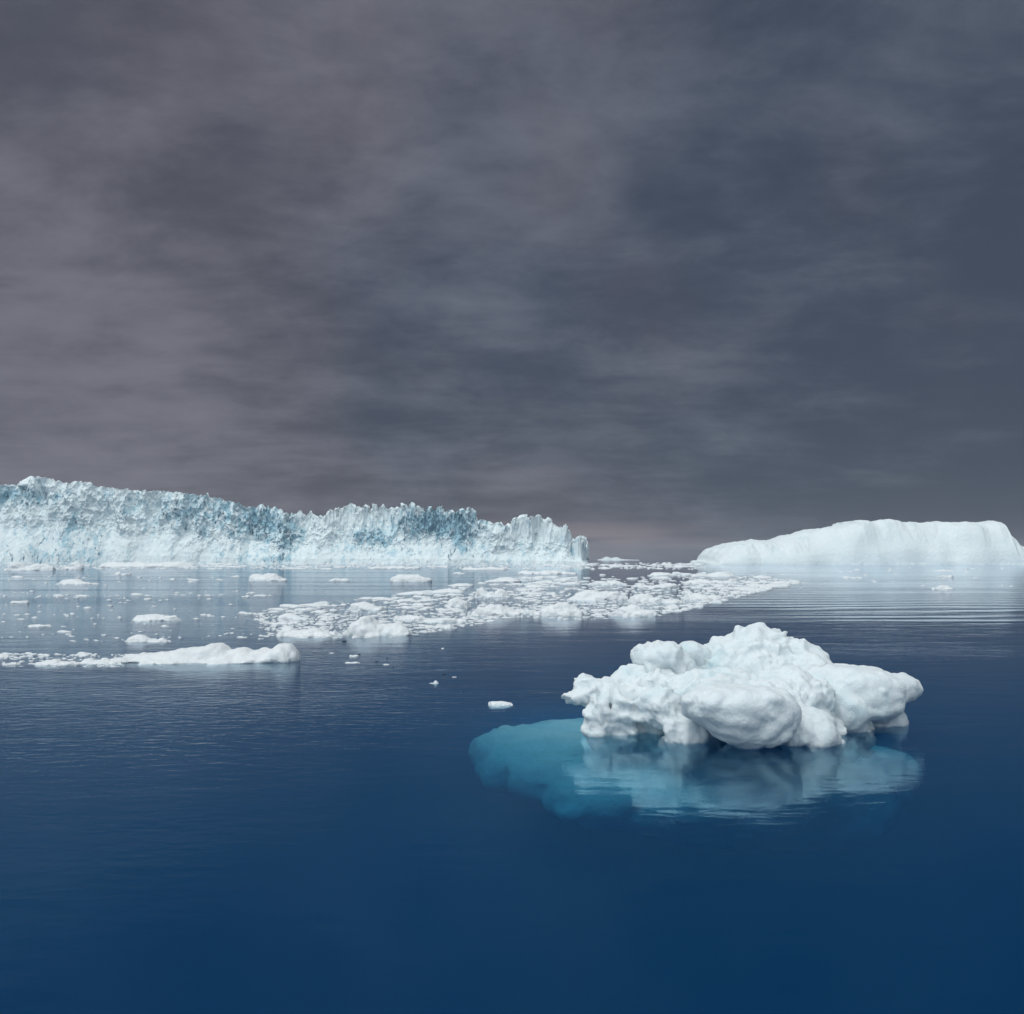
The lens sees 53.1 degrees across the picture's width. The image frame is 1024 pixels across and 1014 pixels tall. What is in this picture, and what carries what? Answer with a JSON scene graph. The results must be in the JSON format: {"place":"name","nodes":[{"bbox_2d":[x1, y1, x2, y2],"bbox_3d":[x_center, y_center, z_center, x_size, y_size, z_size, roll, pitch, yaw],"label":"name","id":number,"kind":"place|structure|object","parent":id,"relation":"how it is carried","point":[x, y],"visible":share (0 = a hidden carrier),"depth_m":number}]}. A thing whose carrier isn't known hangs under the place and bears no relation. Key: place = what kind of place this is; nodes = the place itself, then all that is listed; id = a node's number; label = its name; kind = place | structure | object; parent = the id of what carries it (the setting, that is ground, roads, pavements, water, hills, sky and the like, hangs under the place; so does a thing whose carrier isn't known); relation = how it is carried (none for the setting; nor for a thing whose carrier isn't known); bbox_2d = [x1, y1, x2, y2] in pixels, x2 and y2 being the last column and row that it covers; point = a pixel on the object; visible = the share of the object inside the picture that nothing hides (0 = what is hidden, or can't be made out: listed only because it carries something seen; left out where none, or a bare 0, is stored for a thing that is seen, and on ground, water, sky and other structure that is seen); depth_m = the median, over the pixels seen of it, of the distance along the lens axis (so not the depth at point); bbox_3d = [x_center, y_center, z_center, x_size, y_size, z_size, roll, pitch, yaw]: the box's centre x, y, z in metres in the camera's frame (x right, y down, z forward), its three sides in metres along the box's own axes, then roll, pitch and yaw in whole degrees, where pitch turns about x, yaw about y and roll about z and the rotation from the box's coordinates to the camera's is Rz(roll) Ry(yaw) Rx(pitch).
{"place":"outdoors","nodes":[
{"label":"outdoors","id":0,"kind":"place"},
{"bbox_2d":[0,560,1023,1013],"bbox_3d":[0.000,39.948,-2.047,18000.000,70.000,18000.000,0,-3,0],"label":"water","id":1,"kind":"structure","parent":0,"point":[320,826],"depth_m":221.28},
{"bbox_2d":[2,662,20,667],"bbox_3d":[-23.807,7.509,48.744,0.794,0.273,0.619,0,-3,0],"label":"ice floe","id":2,"kind":"object","parent":1,"relation":"on","point":[14,663],"visible":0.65,"depth_m":48.54},
{"bbox_2d":[3,561,25,573],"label":"ice floe","id":3,"kind":"object","parent":1,"relation":"on","point":[17,566],"visible":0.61,"depth_m":463.13},
{"bbox_2d":[10,600,30,604],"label":"ice floe","id":4,"kind":"object","parent":1,"relation":"on","point":[21,602],"visible":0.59,"depth_m":117.89},
{"bbox_2d":[25,624,51,627],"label":"ice floe","id":5,"kind":"object","parent":1,"relation":"on","point":[39,625],"visible":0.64,"depth_m":76.39},
{"bbox_2d":[25,564,55,573],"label":"ice floe","id":6,"kind":"object","parent":1,"relation":"on","point":[39,567],"visible":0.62,"depth_m":463.16},
{"bbox_2d":[35,659,76,667],"bbox_3d":[-21.818,7.494,49.037,1.946,0.423,1.223,0,-3,0],"label":"ice floe","id":7,"kind":"object","parent":1,"relation":"on","point":[55,662],"visible":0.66,"depth_m":48.71},
{"bbox_2d":[58,562,83,573],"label":"ice floe","id":8,"kind":"object","parent":1,"relation":"on","point":[75,566],"visible":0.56,"depth_m":501.83},
{"bbox_2d":[57,579,97,585],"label":"ice floe","id":9,"kind":"object","parent":1,"relation":"on","point":[73,581],"visible":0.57,"depth_m":207.97},
{"bbox_2d":[76,658,121,666],"bbox_3d":[-19.873,7.516,49.521,2.281,0.432,1.382,0,-3,0],"label":"ice floe","id":10,"kind":"object","parent":1,"relation":"on","point":[104,661],"visible":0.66,"depth_m":49.23},
{"bbox_2d":[114,572,131,576],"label":"ice floe","id":11,"kind":"object","parent":1,"relation":"on","point":[118,573],"visible":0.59,"depth_m":334.77},
{"bbox_2d":[126,634,170,644],"bbox_3d":[-22.147,8.105,62.694,2.750,0.633,1.424,0,-3,0],"label":"ice floe","id":12,"kind":"object","parent":1,"relation":"on","point":[139,638],"visible":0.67,"depth_m":62.24},
{"bbox_2d":[132,614,182,623],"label":"ice floe","id":13,"kind":"object","parent":1,"relation":"on","point":[151,617],"visible":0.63,"depth_m":83.80},
{"bbox_2d":[109,643,300,670],"bbox_3d":[-15.342,7.407,50.790,9.710,1.301,4.161,0,-3,0],"label":"ice floe","id":14,"kind":"object","parent":1,"relation":"on","point":[224,653],"visible":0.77,"depth_m":49.80},
{"bbox_2d":[248,573,287,582],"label":"ice floe","id":15,"kind":"object","parent":1,"relation":"on","point":[266,577],"visible":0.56,"depth_m":241.12},
{"bbox_2d":[268,608,285,609],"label":"ice chunk","id":16,"kind":"object","parent":1,"relation":"on","point":[276,609],"visible":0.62,"depth_m":101.21},
{"bbox_2d":[0,476,589,568],"bbox_3d":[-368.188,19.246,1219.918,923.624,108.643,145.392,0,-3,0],"label":"glacier iceberg","id":17,"kind":"object","parent":1,"relation":"on","point":[43,520],"visible":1,"depth_m":1166.32},
{"bbox_2d":[286,604,303,606],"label":"ice chunk","id":18,"kind":"object","parent":1,"relation":"on","point":[292,605],"visible":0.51,"depth_m":108.03},
{"bbox_2d":[278,613,313,620],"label":"ice floe","id":19,"kind":"object","parent":1,"relation":"on","point":[289,616],"visible":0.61,"depth_m":84.94},
{"bbox_2d":[295,608,311,611],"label":"ice chunk","id":20,"kind":"object","parent":1,"relation":"on","point":[301,609],"visible":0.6,"depth_m":100.34},
{"bbox_2d":[276,626,342,640],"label":"ice floe","id":21,"kind":"object","parent":1,"relation":"on","point":[287,631],"visible":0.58,"depth_m":66.46},
{"bbox_2d":[300,603,322,606],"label":"ice chunk","id":22,"kind":"object","parent":1,"relation":"on","point":[313,604],"visible":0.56,"depth_m":109.58},
{"bbox_2d":[312,610,328,612],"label":"ice chunk","id":23,"kind":"object","parent":1,"relation":"on","point":[318,611],"visible":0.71,"depth_m":96.93},
{"bbox_2d":[315,601,330,603],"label":"ice chunk","id":24,"kind":"object","parent":1,"relation":"on","point":[321,602],"visible":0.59,"depth_m":115.90},
{"bbox_2d":[329,578,349,583],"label":"ice floe","id":25,"kind":"object","parent":1,"relation":"on","point":[339,580],"visible":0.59,"depth_m":240.87},
{"bbox_2d":[349,601,384,613],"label":"ice floe","id":26,"kind":"object","parent":1,"relation":"on","point":[363,606],"visible":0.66,"depth_m":100.52},
{"bbox_2d":[343,616,412,643],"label":"ice floe","id":27,"kind":"object","parent":1,"relation":"on","point":[366,625],"visible":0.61,"depth_m":67.31},
{"bbox_2d":[372,597,390,599],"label":"ice chunk","id":28,"kind":"object","parent":1,"relation":"on","point":[381,598],"visible":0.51,"depth_m":128.28},
{"bbox_2d":[368,566,420,569],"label":"ice floe","id":29,"kind":"object","parent":1,"relation":"on","point":[395,567],"visible":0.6,"depth_m":547.35},
{"bbox_2d":[393,599,415,601],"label":"ice chunk","id":30,"kind":"object","parent":1,"relation":"on","point":[406,600],"visible":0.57,"depth_m":123.03},
{"bbox_2d":[393,615,427,621],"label":"ice floe","id":31,"kind":"object","parent":1,"relation":"on","point":[410,617],"visible":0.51,"depth_m":85.06},
{"bbox_2d":[390,574,431,582],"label":"ice floe","id":32,"kind":"object","parent":1,"relation":"on","point":[409,578],"visible":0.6,"depth_m":231.96},
{"bbox_2d":[397,591,434,595],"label":"ice chunk","id":33,"kind":"object","parent":1,"relation":"on","point":[416,592],"visible":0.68,"depth_m":146.66},
{"bbox_2d":[412,595,427,597],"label":"ice chunk","id":34,"kind":"object","parent":1,"relation":"on","point":[416,596],"visible":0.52,"depth_m":134.62},
{"bbox_2d":[425,624,453,630],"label":"ice floe","id":35,"kind":"object","parent":1,"relation":"on","point":[449,626],"visible":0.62,"depth_m":74.41},
{"bbox_2d":[422,617,466,625],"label":"ice floe","id":36,"kind":"object","parent":1,"relation":"on","point":[440,620],"visible":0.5,"depth_m":81.81},
{"bbox_2d":[431,589,463,592],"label":"ice chunk","id":37,"kind":"object","parent":1,"relation":"on","point":[450,590],"visible":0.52,"depth_m":155.61},
{"bbox_2d":[446,593,463,596],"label":"ice chunk","id":38,"kind":"object","parent":1,"relation":"on","point":[452,594],"visible":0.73,"depth_m":142.24},
{"bbox_2d":[444,598,469,606],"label":"ice floe","id":39,"kind":"object","parent":1,"relation":"on","point":[455,602],"visible":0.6,"depth_m":107.64},
{"bbox_2d":[448,583,473,586],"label":"ice chunk","id":40,"kind":"object","parent":1,"relation":"on","point":[462,584],"visible":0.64,"depth_m":193.95},
{"bbox_2d":[461,567,507,569],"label":"ice floe","id":41,"kind":"object","parent":1,"relation":"on","point":[482,568],"visible":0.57,"depth_m":502.05},
{"bbox_2d":[474,588,509,600],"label":"ice floe","id":42,"kind":"object","parent":1,"relation":"on","point":[483,592],"visible":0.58,"depth_m":137.08},
{"bbox_2d":[471,604,520,619],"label":"ice floe","id":43,"kind":"object","parent":1,"relation":"on","point":[493,610],"visible":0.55,"depth_m":91.51},
{"bbox_2d":[488,701,512,707],"bbox_3d":[-0.394,6.793,35.296,0.866,0.208,0.510,0,-3,0],"label":"ice floe","id":44,"kind":"object","parent":1,"relation":"on","point":[496,704],"visible":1,"depth_m":35.14},
{"bbox_2d":[0,562,1003,666],"bbox_3d":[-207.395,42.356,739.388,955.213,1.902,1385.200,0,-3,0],"label":"brash ice","id":45,"kind":"structure","parent":1,"relation":"on","point":[483,604],"depth_m":126.11},
{"bbox_2d":[99,562,194,567],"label":"ice floe","id":46,"kind":"object","parent":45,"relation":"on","point":[143,564],"visible":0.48,"depth_m":635.32},
{"bbox_2d":[485,578,520,582],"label":"ice chunk","id":47,"kind":"object","parent":1,"relation":"on","point":[503,580],"visible":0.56,"depth_m":226.34},
{"bbox_2d":[516,608,535,612],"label":"ice floe","id":48,"kind":"object","parent":1,"relation":"on","point":[521,610],"visible":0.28,"depth_m":95.41},
{"bbox_2d":[526,584,547,587],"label":"ice chunk","id":49,"kind":"object","parent":1,"relation":"on","point":[534,585],"visible":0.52,"depth_m":183.77},
{"bbox_2d":[518,570,576,574],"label":"ice floe","id":50,"kind":"object","parent":1,"relation":"on","point":[544,572],"visible":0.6,"depth_m":354.65},
{"bbox_2d":[533,602,588,621],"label":"ice floe","id":51,"kind":"object","parent":1,"relation":"on","point":[564,609],"visible":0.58,"depth_m":90.20},
{"bbox_2d":[555,578,570,580],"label":"ice chunk","id":52,"kind":"object","parent":1,"relation":"on","point":[560,579],"visible":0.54,"depth_m":242.32},
{"bbox_2d":[560,582,577,583],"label":"ice chunk","id":53,"kind":"object","parent":1,"relation":"on","point":[569,583],"visible":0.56,"depth_m":206.79},
{"bbox_2d":[565,590,627,605],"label":"ice floe","id":54,"kind":"object","parent":1,"relation":"on","point":[591,595],"visible":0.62,"depth_m":126.11},
{"bbox_2d":[587,580,627,588],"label":"ice floe","id":55,"kind":"object","parent":1,"relation":"on","point":[614,582],"visible":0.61,"depth_m":201.12},
{"bbox_2d":[598,557,627,559],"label":"hazy iceberg","id":56,"kind":"object","parent":1,"relation":"on","point":[609,558],"visible":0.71,"depth_m":6509.22},
{"bbox_2d":[608,604,656,620],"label":"ice floe","id":57,"kind":"object","parent":1,"relation":"on","point":[631,610],"visible":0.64,"depth_m":90.17},
{"bbox_2d":[631,583,677,588],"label":"ice floe","id":58,"kind":"object","parent":1,"relation":"on","point":[665,586],"visible":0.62,"depth_m":177.59},
{"bbox_2d":[628,593,684,606],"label":"ice floe","id":59,"kind":"object","parent":1,"relation":"on","point":[643,598],"visible":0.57,"depth_m":116.16},
{"bbox_2d":[650,572,674,575],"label":"ice chunk","id":60,"kind":"object","parent":1,"relation":"on","point":[660,574],"visible":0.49,"depth_m":320.43},
{"bbox_2d":[468,622,923,852],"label":"iceberg","id":61,"kind":"object","parent":1,"relation":"on","point":[691,742],"visible":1,"depth_m":29.34},
{"bbox_2d":[681,591,724,599],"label":"ice floe","id":62,"kind":"object","parent":1,"relation":"on","point":[690,595],"visible":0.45,"depth_m":128.36},
{"bbox_2d":[682,578,738,582],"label":"ice floe","id":63,"kind":"object","parent":1,"relation":"on","point":[731,580],"visible":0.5,"depth_m":215.90},
{"bbox_2d":[691,572,733,575],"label":"ice chunk","id":64,"kind":"object","parent":1,"relation":"on","point":[721,574],"visible":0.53,"depth_m":305.80},
{"bbox_2d":[744,581,768,582],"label":"ice floe","id":65,"kind":"object","parent":1,"relation":"on","point":[758,582],"visible":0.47,"depth_m":215.53},
{"bbox_2d":[746,588,767,590],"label":"ice chunk","id":66,"kind":"object","parent":1,"relation":"on","point":[760,589],"visible":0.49,"depth_m":163.67},
{"bbox_2d":[690,519,1023,564],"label":"domed iceberg","id":67,"kind":"object","parent":1,"relation":"on","point":[881,542],"visible":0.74,"depth_m":1010.46},
{"bbox_2d":[931,585,952,588],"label":"ice floe","id":68,"kind":"object","parent":1,"relation":"on","point":[943,587],"visible":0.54,"depth_m":172.05},
{"bbox_2d":[0,0,1023,559],"label":"sky","id":69,"kind":"structure","parent":0,"point":[646,279]}
]}

